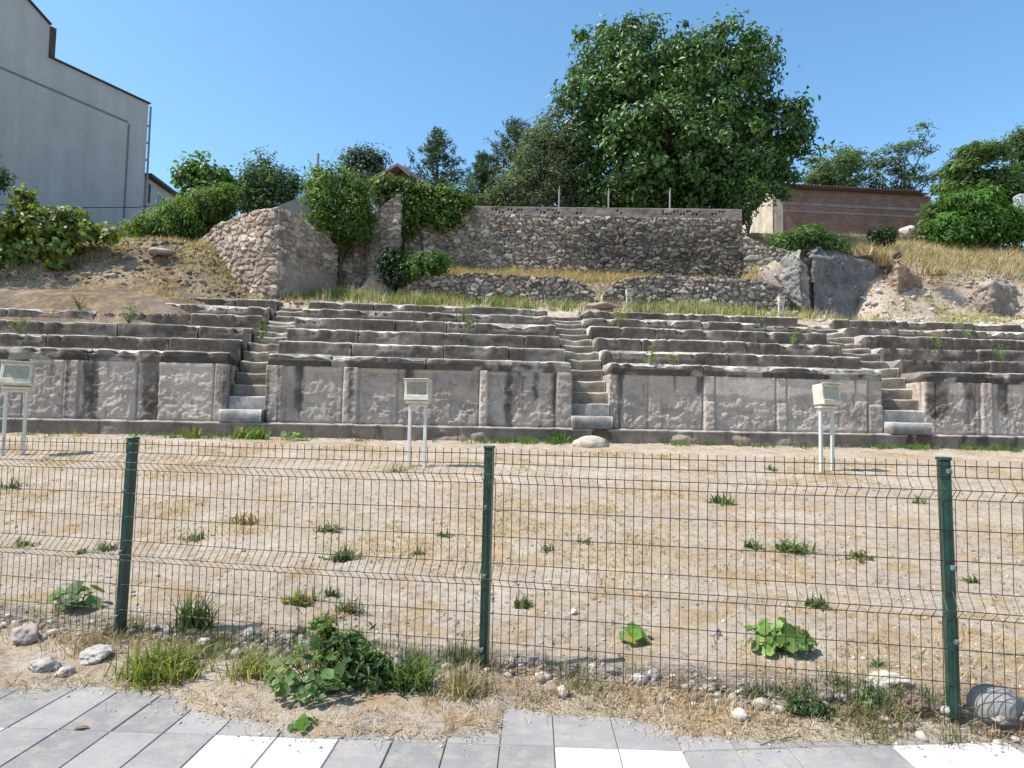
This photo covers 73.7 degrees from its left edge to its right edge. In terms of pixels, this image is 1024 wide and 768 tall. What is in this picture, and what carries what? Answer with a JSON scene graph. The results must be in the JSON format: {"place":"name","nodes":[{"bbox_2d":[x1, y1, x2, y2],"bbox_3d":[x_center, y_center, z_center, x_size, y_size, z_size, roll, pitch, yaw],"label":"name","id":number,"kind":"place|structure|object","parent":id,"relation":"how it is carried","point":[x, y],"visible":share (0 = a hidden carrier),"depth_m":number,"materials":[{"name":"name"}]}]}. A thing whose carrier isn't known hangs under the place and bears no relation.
{"place":"outdoors","nodes":[
{"label":"outdoors","id":0,"kind":"place"},
{"bbox_2d":[0,239,1023,744],"bbox_3d":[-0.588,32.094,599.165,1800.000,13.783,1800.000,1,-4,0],"label":"ground","id":1,"kind":"structure","parent":0,"point":[106,299],"depth_m":6.55,"materials":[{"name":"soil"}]},
{"bbox_2d":[0,156,22,212],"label":"olive tree","id":2,"kind":"object","parent":1,"relation":"on","point":[4,183],"visible":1,"depth_m":20.51,"materials":[{"name":"green plant"}]},
{"bbox_2d":[0,360,35,455],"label":"floodlight","id":3,"kind":"object","parent":1,"relation":"on","point":[15,375],"visible":0.94,"depth_m":12.69,"materials":[{"name":"white paint"}]},
{"bbox_2d":[10,623,40,644],"bbox_3d":[-3.147,1.632,4.431,0.176,0.143,0.195,4,-5,-42],"label":"field stone","id":4,"kind":"object","parent":1,"relation":"on","point":[25,634],"visible":0.91,"depth_m":4.38,"materials":[{"name":"stone"}]},
{"bbox_2d":[26,657,60,672],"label":"field stone","id":5,"kind":"object","parent":1,"relation":"on","point":[44,664],"visible":0.95,"depth_m":3.98,"materials":[{"name":"stone"}]},
{"bbox_2d":[0,182,127,272],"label":"vine bush","id":6,"kind":"object","parent":1,"relation":"on","point":[32,232],"visible":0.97,"depth_m":21.43,"materials":[{"name":"green plant"}]},
{"bbox_2d":[53,666,75,676],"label":"field stone","id":7,"kind":"object","parent":1,"relation":"on","point":[65,670],"visible":0.98,"depth_m":3.94,"materials":[{"name":"stone"}]},
{"bbox_2d":[46,580,104,612],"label":"mallow weed","id":8,"kind":"object","parent":1,"relation":"on","point":[69,593],"visible":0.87,"depth_m":5.01,"materials":[{"name":"green plant"}]},
{"bbox_2d":[0,0,151,238],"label":"apartment building","id":9,"kind":"structure","parent":1,"relation":"on","point":[71,136],"depth_m":31.12,"materials":[{"name":"grey paint"}]},
{"bbox_2d":[79,644,112,664],"bbox_3d":[-2.557,1.664,4.186,0.188,0.095,0.226,1,-4,0],"label":"field stone","id":10,"kind":"object","parent":1,"relation":"on","point":[94,654],"visible":0.98,"depth_m":4.14,"materials":[{"name":"stone"}]},
{"bbox_2d":[93,541,118,551],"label":"grass tuft","id":11,"kind":"object","parent":1,"relation":"on","point":[104,547],"visible":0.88,"depth_m":6.67,"materials":[{"name":"green plant"}]},
{"bbox_2d":[143,173,176,236],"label":"annex house","id":12,"kind":"structure","parent":1,"relation":"on","point":[157,186],"depth_m":36.89,"materials":[{"name":"paint"}]},
{"bbox_2d":[147,247,175,255],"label":"slab stone","id":13,"kind":"object","parent":1,"relation":"on","point":[161,251],"visible":1,"depth_m":22.12,"materials":[{"name":"stone"}]},
{"bbox_2d":[0,234,325,307],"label":"mound grass","id":14,"kind":"structure","parent":1,"relation":"on","point":[186,266],"depth_m":22.02,"materials":[{"name":"plant"}]},
{"bbox_2d":[0,238,325,307],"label":"mound clods","id":15,"kind":"object","parent":1,"relation":"on","point":[113,273],"visible":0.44,"depth_m":22.01,"materials":[{"name":"soil"}]},
{"bbox_2d":[117,180,248,240],"bbox_3d":[-12.693,-6.492,26.400,4.594,3.118,2.677,2,-4,-21],"label":"green bush","id":16,"kind":"object","parent":1,"relation":"on","point":[211,208],"visible":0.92,"depth_m":25.96,"materials":[{"name":"green plant"}]},
{"bbox_2d":[178,424,201,437],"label":"plinth weed","id":17,"kind":"object","parent":1,"relation":"on","point":[193,430],"visible":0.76,"depth_m":15.62,"materials":[{"name":"green plant"}]},
{"bbox_2d":[159,583,237,633],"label":"grass clump","id":18,"kind":"object","parent":1,"relation":"on","point":[188,611],"visible":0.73,"depth_m":4.58,"materials":[{"name":"green plant"}]},
{"bbox_2d":[185,236,218,258],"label":"crest grass","id":19,"kind":"structure","parent":1,"relation":"on","point":[205,246],"depth_m":24.13,"materials":[{"name":"plant"}]},
{"bbox_2d":[167,150,240,233],"bbox_3d":[-13.182,-7.726,29.407,3.357,4.682,3.715,1,-4,0],"label":"leafy shrub","id":20,"kind":"object","parent":1,"relation":"on","point":[194,174],"visible":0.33,"depth_m":28.90,"materials":[{"name":"green plant"}]},
{"bbox_2d":[232,424,250,438],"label":"plinth weed","id":21,"kind":"object","parent":1,"relation":"on","point":[238,434],"visible":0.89,"depth_m":15.74,"materials":[{"name":"green plant"}]},
{"bbox_2d":[208,636,279,685],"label":"grass clump","id":22,"kind":"object","parent":1,"relation":"on","point":[253,667],"visible":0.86,"depth_m":3.90,"materials":[{"name":"green plant"}]},
{"bbox_2d":[225,510,263,524],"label":"grass tuft","id":23,"kind":"object","parent":1,"relation":"on","point":[249,520],"visible":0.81,"depth_m":7.76,"materials":[{"name":"green plant"}]},
{"bbox_2d":[241,424,271,439],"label":"plinth weed","id":24,"kind":"object","parent":1,"relation":"on","point":[260,432],"visible":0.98,"depth_m":15.67,"materials":[{"name":"green plant"}]},
{"bbox_2d":[227,145,307,215],"bbox_3d":[-10.476,-7.861,29.445,3.952,4.908,3.236,1,-4,0],"label":"leafy shrub","id":25,"kind":"object","parent":1,"relation":"on","point":[260,179],"visible":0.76,"depth_m":29.01,"materials":[{"name":"green plant"}]},
{"bbox_2d":[201,207,339,299],"bbox_3d":[-9.551,-4.036,24.762,5.760,3.396,3.029,-1,-4,27],"label":"stone bastion","id":26,"kind":"object","parent":1,"relation":"on","point":[264,252],"visible":0.58,"depth_m":23.04,"materials":[{"name":"stone"}]},
{"bbox_2d":[280,431,305,440],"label":"weed","id":27,"kind":"object","parent":1,"relation":"on","point":[295,436],"visible":1,"depth_m":15.60,"materials":[{"name":"green plant"}]},
{"bbox_2d":[278,585,324,607],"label":"grass tuft","id":28,"kind":"object","parent":1,"relation":"on","point":[302,597],"visible":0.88,"depth_m":5.19,"materials":[{"name":"green plant"}]},
{"bbox_2d":[271,196,334,237],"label":"concrete wall","id":29,"kind":"structure","parent":1,"relation":"on","point":[294,206],"depth_m":26.02,"materials":[{"name":"concrete"}]},
{"bbox_2d":[287,712,318,731],"bbox_3d":[-1.017,1.661,3.355,0.121,0.077,0.156,-1,-4,32],"label":"trailing mallow","id":30,"kind":"object","parent":1,"relation":"on","point":[301,723],"visible":0.99,"depth_m":3.32,"materials":[{"name":"green plant"}]},
{"bbox_2d":[262,636,358,702],"bbox_3d":[-1.079,1.534,3.710,0.535,0.319,0.450,1,-4,0],"label":"mallow weed","id":31,"kind":"object","parent":1,"relation":"on","point":[317,685],"visible":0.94,"depth_m":3.63,"materials":[{"name":"green plant"}]},
{"bbox_2d":[296,159,384,288],"bbox_3d":[-6.237,-5.541,24.669,3.083,5.289,2.844,1,-4,0],"label":"green bush","id":32,"kind":"object","parent":1,"relation":"on","point":[341,215],"visible":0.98,"depth_m":24.35,"materials":[{"name":"green plant"}]},
{"bbox_2d":[322,544,366,561],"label":"grass tuft","id":33,"kind":"object","parent":1,"relation":"on","point":[342,556],"visible":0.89,"depth_m":6.33,"materials":[{"name":"green plant"}]},
{"bbox_2d":[331,594,369,616],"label":"grass tuft","id":34,"kind":"object","parent":1,"relation":"on","point":[350,609],"visible":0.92,"depth_m":4.99,"materials":[{"name":"green plant"}]},
{"bbox_2d":[336,241,366,290],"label":"recessed wall","id":35,"kind":"structure","parent":1,"relation":"on","point":[353,267],"depth_m":25.53,"materials":[{"name":"stone"}]},
{"bbox_2d":[307,612,409,697],"bbox_3d":[-0.861,1.517,3.811,0.629,0.416,0.339,1,-4,0],"label":"leafy weed","id":36,"kind":"object","parent":1,"relation":"on","point":[347,643],"visible":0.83,"depth_m":3.76,"materials":[{"name":"green plant"}]},
{"bbox_2d":[332,140,394,212],"bbox_3d":[-7.948,-8.975,36.614,3.676,8.034,3.554,0,-4,15],"label":"round tree","id":37,"kind":"object","parent":1,"relation":"on","point":[368,162],"visible":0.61,"depth_m":36.29,"materials":[{"name":"green plant"}]},
{"bbox_2d":[365,194,402,279],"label":"stone pillar","id":38,"kind":"structure","parent":1,"relation":"on","point":[387,227],"depth_m":25.30,"materials":[{"name":"stone"}]},
{"bbox_2d":[370,242,414,295],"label":"dark shrub","id":39,"kind":"object","parent":1,"relation":"on","point":[388,261],"visible":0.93,"depth_m":23.93,"materials":[{"name":"green plant"}]},
{"bbox_2d":[362,163,436,211],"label":"house","id":40,"kind":"structure","parent":1,"relation":"on","point":[396,169],"depth_m":30.16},
{"bbox_2d":[370,645,457,697],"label":"grass clump","id":41,"kind":"object","parent":1,"relation":"on","point":[419,675],"visible":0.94,"depth_m":3.73,"materials":[{"name":"green plant"}]},
{"bbox_2d":[403,378,431,467],"bbox_3d":[-1.698,0.788,12.166,0.460,1.759,0.302,1,-4,8],"label":"floodlight","id":42,"kind":"object","parent":1,"relation":"on","point":[418,392],"visible":0.95,"depth_m":12.16,"materials":[{"name":"white paint"}]},
{"bbox_2d":[404,126,471,197],"bbox_3d":[-4.239,-9.287,33.352,4.824,7.017,4.780,-1,-4,26],"label":"pine tree","id":43,"kind":"object","parent":1,"relation":"on","point":[435,149],"visible":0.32,"depth_m":33.44,"materials":[{"name":"green plant"}]},
{"bbox_2d":[428,650,513,705],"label":"grass clump","id":44,"kind":"object","parent":1,"relation":"on","point":[465,689],"visible":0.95,"depth_m":3.70,"materials":[{"name":"green plant"}]},
{"bbox_2d":[460,149,509,205],"bbox_3d":[-1.412,-8.525,32.520,4.409,5.605,3.715,1,-4,0],"label":"pine tree","id":45,"kind":"object","parent":1,"relation":"on","point":[480,171],"visible":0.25,"depth_m":32.24,"materials":[{"name":"green plant"}]},
{"bbox_2d":[397,272,597,304],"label":"rubble wall","id":46,"kind":"structure","parent":1,"relation":"on","point":[473,285],"depth_m":24.28,"materials":[{"name":"stone"}]},
{"bbox_2d":[397,247,455,285],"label":"green bush","id":47,"kind":"object","parent":46,"relation":"on","point":[433,262],"visible":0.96,"depth_m":23.90,"materials":[{"name":"green plant"}]},
{"bbox_2d":[460,115,556,206],"bbox_3d":[0.019,-9.294,32.082,5.809,6.989,6.094,1,-4,0],"label":"pine tree","id":48,"kind":"object","parent":1,"relation":"on","point":[511,130],"visible":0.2,"depth_m":31.56,"materials":[{"name":"green plant"}]},
{"bbox_2d":[3,674,1017,757],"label":"verge gravel","id":49,"kind":"structure","parent":1,"relation":"on","point":[499,724],"depth_m":3.39,"materials":[{"name":"gravel"}]},
{"bbox_2d":[0,297,1023,449],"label":"ancient theatre","id":50,"kind":"structure","parent":1,"relation":"on","point":[324,369],"depth_m":17.52,"materials":[{"name":"stone"}]},
{"bbox_2d":[0,437,1023,735],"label":"wire fence","id":51,"kind":"object","parent":1,"relation":"on","point":[950,609],"visible":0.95,"depth_m":3.95,"materials":[{"name":"green metal"}]},
{"bbox_2d":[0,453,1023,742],"bbox_3d":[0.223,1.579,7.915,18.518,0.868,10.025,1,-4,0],"label":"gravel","id":52,"kind":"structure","parent":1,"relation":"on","point":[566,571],"depth_m":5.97,"materials":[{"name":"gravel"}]},
{"bbox_2d":[0,428,1023,452],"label":"grass","id":53,"kind":"structure","parent":1,"relation":"on","point":[526,440],"depth_m":16.46,"materials":[{"name":"green plant"}]},
{"bbox_2d":[0,454,1023,694],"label":"dry seedlings","id":54,"kind":"object","parent":1,"relation":"on","point":[462,635],"visible":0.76,"depth_m":6.68,"materials":[{"name":"green plant"}]},
{"bbox_2d":[0,606,1023,746],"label":"dry verge grass","id":55,"kind":"structure","parent":1,"relation":"on","point":[100,637],"depth_m":3.75,"materials":[{"name":"plant"}]},
{"bbox_2d":[0,611,1023,744],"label":"rubble","id":56,"kind":"object","parent":1,"relation":"on","point":[648,673],"visible":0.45,"depth_m":3.88,"materials":[{"name":"stone"}]},
{"bbox_2d":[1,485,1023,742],"bbox_3d":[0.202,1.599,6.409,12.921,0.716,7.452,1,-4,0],"label":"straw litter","id":57,"kind":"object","parent":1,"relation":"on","point":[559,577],"visible":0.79,"depth_m":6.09,"materials":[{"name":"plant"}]},
{"bbox_2d":[2,656,1022,761],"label":"verge straw","id":58,"kind":"object","parent":1,"relation":"on","point":[336,723],"visible":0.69,"depth_m":3.45,"materials":[{"name":"plant"}]},
{"bbox_2d":[513,594,534,608],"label":"grass tuft","id":59,"kind":"object","parent":1,"relation":"on","point":[523,602],"visible":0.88,"depth_m":5.12,"materials":[{"name":"green plant"}]},
{"bbox_2d":[469,99,600,206],"bbox_3d":[1.121,-9.274,29.775,6.433,6.807,4.282,1,-4,0],"label":"olive tree","id":60,"kind":"object","parent":1,"relation":"on","point":[546,148],"visible":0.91,"depth_m":29.46,"materials":[{"name":"green plant"}]},
{"bbox_2d":[63,612,1019,748],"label":"verge weeds","id":61,"kind":"object","parent":1,"relation":"on","point":[466,656],"visible":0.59,"depth_m":3.72,"materials":[{"name":"green plant"}]},
{"bbox_2d":[538,427,571,442],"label":"plinth weed","id":62,"kind":"object","parent":1,"relation":"on","point":[558,435],"visible":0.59,"depth_m":16.59,"materials":[{"name":"green plant"}]},
{"bbox_2d":[400,206,742,279],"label":"retaining wall","id":63,"kind":"structure","parent":1,"relation":"on","point":[694,242],"depth_m":26.35,"materials":[{"name":"stone"}]},
{"bbox_2d":[369,168,478,257],"bbox_3d":[-3.548,-6.060,26.034,4.565,4.024,1.985,1,-4,0],"label":"ivy hedge","id":64,"kind":"object","parent":63,"relation":"attached to","point":[420,201],"visible":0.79,"depth_m":25.69,"materials":[{"name":"green plant"}]},
{"bbox_2d":[405,258,765,301],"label":"ledge grass","id":65,"kind":"structure","parent":1,"relation":"on","point":[584,277],"depth_m":25.64,"materials":[{"name":"plant"}]},
{"bbox_2d":[572,435,608,447],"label":"boulder","id":66,"kind":"object","parent":1,"relation":"on","point":[591,441],"visible":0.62,"depth_m":15.74,"materials":[{"name":"stone"}]},
{"bbox_2d":[585,301,621,310],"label":"boulder","id":67,"kind":"object","parent":1,"relation":"on","point":[602,305],"visible":0.99,"depth_m":22.56,"materials":[{"name":"stone"}]},
{"bbox_2d":[619,622,649,644],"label":"mallow weed","id":68,"kind":"object","parent":1,"relation":"on","point":[639,633],"visible":0.87,"depth_m":4.46,"materials":[{"name":"green plant"}]},
{"bbox_2d":[541,4,834,229],"bbox_3d":[8.045,-11.246,31.190,11.700,11.338,9.711,4,-5,-43],"label":"walnut tree","id":69,"kind":"object","parent":1,"relation":"on","point":[677,137],"visible":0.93,"depth_m":29.31,"materials":[{"name":"green plant"}]},
{"bbox_2d":[600,275,790,313],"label":"rubble wall","id":70,"kind":"structure","parent":1,"relation":"on","point":[760,293],"depth_m":24.74,"materials":[{"name":"stone"}]},
{"bbox_2d":[703,491,740,505],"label":"grass tuft","id":71,"kind":"object","parent":1,"relation":"on","point":[722,500],"visible":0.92,"depth_m":9.16,"materials":[{"name":"green plant"}]},
{"bbox_2d":[712,168,787,236],"bbox_3d":[9.797,-6.918,27.965,2.769,3.597,2.154,1,-4,0],"label":"young tree","id":72,"kind":"object","parent":1,"relation":"on","point":[745,199],"visible":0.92,"depth_m":27.78,"materials":[{"name":"green plant"}]},
{"bbox_2d":[742,234,787,274],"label":"broken wall","id":73,"kind":"structure","parent":1,"relation":"on","point":[754,251],"depth_m":26.43,"materials":[{"name":"stone"}]},
{"bbox_2d":[743,617,815,656],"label":"mallow weed","id":74,"kind":"object","parent":1,"relation":"on","point":[780,641],"visible":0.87,"depth_m":4.26,"materials":[{"name":"green plant"}]},
{"bbox_2d":[779,249,812,313],"bbox_3d":[10.974,-3.315,26.495,1.727,4.122,2.778,1,-4,0],"label":"rock outcrop","id":75,"kind":"object","parent":1,"relation":"on","point":[794,277],"visible":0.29,"depth_m":25.49,"materials":[{"name":"stone"}]},
{"bbox_2d":[770,533,832,554],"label":"grass tuft","id":76,"kind":"object","parent":1,"relation":"on","point":[794,547],"visible":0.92,"depth_m":6.68,"materials":[{"name":"green plant"}]},
{"bbox_2d":[783,685,835,717],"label":"leafy weed","id":77,"kind":"object","parent":1,"relation":"on","point":[817,710],"visible":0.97,"depth_m":3.48,"materials":[{"name":"green plant"}]},
{"bbox_2d":[763,221,856,257],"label":"green bush","id":78,"kind":"object","parent":1,"relation":"on","point":[802,237],"visible":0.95,"depth_m":26.39,"materials":[{"name":"green plant"}]},
{"bbox_2d":[798,590,834,610],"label":"grass tuft","id":79,"kind":"object","parent":1,"relation":"on","point":[820,605],"visible":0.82,"depth_m":5.18,"materials":[{"name":"green plant"}]},
{"bbox_2d":[812,382,842,471],"bbox_3d":[5.777,0.885,12.490,0.468,1.803,0.302,3,-4,-24],"label":"floodlight","id":80,"kind":"object","parent":1,"relation":"on","point":[826,397],"visible":0.91,"depth_m":12.46,"materials":[{"name":"white paint"}]},
{"bbox_2d":[742,184,930,237],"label":"brick building","id":81,"kind":"structure","parent":1,"relation":"on","point":[853,210],"depth_m":41.17,"materials":[{"name":"brick"}]},
{"bbox_2d":[750,233,924,241],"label":"stone wall","id":82,"kind":"structure","parent":1,"relation":"on","point":[899,237],"depth_m":38.93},
{"bbox_2d":[801,142,875,186],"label":"windblown tree","id":83,"kind":"object","parent":1,"relation":"on","point":[835,174],"visible":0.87,"depth_m":44.37,"materials":[{"name":"green plant"}]},
{"bbox_2d":[807,246,884,319],"bbox_3d":[13.876,-3.361,27.335,5.842,4.424,1.914,2,-4,-15],"label":"rock outcrop","id":84,"kind":"object","parent":1,"relation":"on","point":[840,280],"visible":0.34,"depth_m":26.14,"materials":[{"name":"stone"}]},
{"bbox_2d":[849,238,889,257],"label":"dry tussock","id":85,"kind":"object","parent":84,"relation":"on","point":[863,250],"visible":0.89,"depth_m":26.68,"materials":[{"name":"plant"}]},
{"bbox_2d":[836,547,878,562],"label":"grass tuft","id":86,"kind":"object","parent":1,"relation":"on","point":[857,553],"visible":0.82,"depth_m":6.50,"materials":[{"name":"green plant"}]},
{"bbox_2d":[846,686,893,715],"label":"leafy weed","id":87,"kind":"object","parent":1,"relation":"on","point":[873,694],"visible":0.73,"depth_m":3.52,"materials":[{"name":"green plant"}]},
{"bbox_2d":[865,221,902,248],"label":"dark shrub","id":88,"kind":"object","parent":1,"relation":"on","point":[880,234],"visible":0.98,"depth_m":30.27,"materials":[{"name":"green plant"}]},
{"bbox_2d":[751,256,1023,325],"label":"slope scree","id":89,"kind":"structure","parent":1,"relation":"on","point":[903,307],"depth_m":25.98,"materials":[{"name":"stone"}]},
{"bbox_2d":[868,242,909,268],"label":"dry tussock","id":90,"kind":"object","parent":1,"relation":"on","point":[881,260],"visible":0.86,"depth_m":26.75,"materials":[{"name":"plant"}]},
{"bbox_2d":[864,670,916,689],"bbox_3d":[2.132,1.685,3.863,0.267,0.109,0.162,0,-4,22],"label":"field stone","id":91,"kind":"object","parent":1,"relation":"on","point":[906,682],"visible":0.61,"depth_m":3.83,"materials":[{"name":"stone"}]},
{"bbox_2d":[760,255,1023,324],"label":"slope tussocks","id":92,"kind":"object","parent":1,"relation":"on","point":[985,316],"visible":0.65,"depth_m":25.24,"materials":[{"name":"plant"}]},
{"bbox_2d":[855,119,944,192],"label":"windblown tree","id":93,"kind":"object","parent":1,"relation":"on","point":[903,174],"visible":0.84,"depth_m":44.80,"materials":[{"name":"green plant"}]},
{"bbox_2d":[884,260,921,294],"bbox_3d":[15.948,-2.895,27.753,3.911,3.623,1.992,3,-4,-30],"label":"rock outcrop","id":94,"kind":"object","parent":1,"relation":"on","point":[900,276],"visible":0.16,"depth_m":26.43,"materials":[{"name":"stone"}]},
{"bbox_2d":[898,690,929,712],"bbox_3d":[2.099,1.659,3.558,0.159,0.104,0.158,1,-4,0],"label":"field stone","id":95,"kind":"object","parent":1,"relation":"on","point":[916,698],"visible":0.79,"depth_m":3.51,"materials":[{"name":"stone"}]},
{"bbox_2d":[921,262,957,276],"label":"dry tussock","id":96,"kind":"object","parent":1,"relation":"on","point":[942,271],"visible":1,"depth_m":26.45,"materials":[{"name":"plant"}]},
{"bbox_2d":[907,135,1023,242],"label":"windblown tree","id":97,"kind":"object","parent":1,"relation":"on","point":[961,173],"visible":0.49,"depth_m":34.38,"materials":[{"name":"green plant"}]},
{"bbox_2d":[918,181,1023,249],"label":"green bush","id":98,"kind":"object","parent":1,"relation":"on","point":[983,216],"visible":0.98,"depth_m":32.03,"materials":[{"name":"green plant"}]},
{"bbox_2d":[972,275,1017,317],"bbox_3d":[19.576,-2.618,27.392,4.769,3.158,2.187,3,-4,-23],"label":"rock outcrop","id":99,"kind":"object","parent":1,"relation":"on","point":[993,295],"visible":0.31,"depth_m":26.05,"materials":[{"name":"stone"}]},
{"bbox_2d":[966,683,1023,725],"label":"field stone","id":100,"kind":"object","parent":1,"relation":"on","point":[975,702],"visible":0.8,"depth_m":3.44,"materials":[{"name":"stone"}]},
{"bbox_2d":[984,122,1023,200],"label":"windblown tree","id":101,"kind":"object","parent":1,"relation":"on","point":[1018,138],"visible":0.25,"depth_m":36.50,"materials":[{"name":"green plant"}]},
{"bbox_2d":[0,686,1023,767],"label":"pavement","id":102,"kind":"structure","parent":0,"point":[40,731],"depth_m":3.21,"materials":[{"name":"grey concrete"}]},
{"bbox_2d":[62,623,231,692],"bbox_3d":[-2.040,1.586,3.989,0.903,0.305,0.690,1,-4,0],"label":"grass clump","id":103,"kind":"object","parent":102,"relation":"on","point":[163,664],"visible":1,"depth_m":3.93,"materials":[{"name":"green plant"}]},
{"bbox_2d":[31,0,1023,249],"label":"sky","id":104,"kind":"structure","parent":0,"point":[227,79],"materials":[{"name":"blue"}]},
{"bbox_2d":[276,281,890,320],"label":"terrace grass","id":105,"kind":"structure","parent":0,"point":[689,307],"depth_m":23.43,"materials":[{"name":"plant"}]},
{"bbox_2d":[742,230,1023,310],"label":"slope grass","id":106,"kind":"structure","parent":0,"point":[979,256],"depth_m":29.23,"materials":[{"name":"plant"}]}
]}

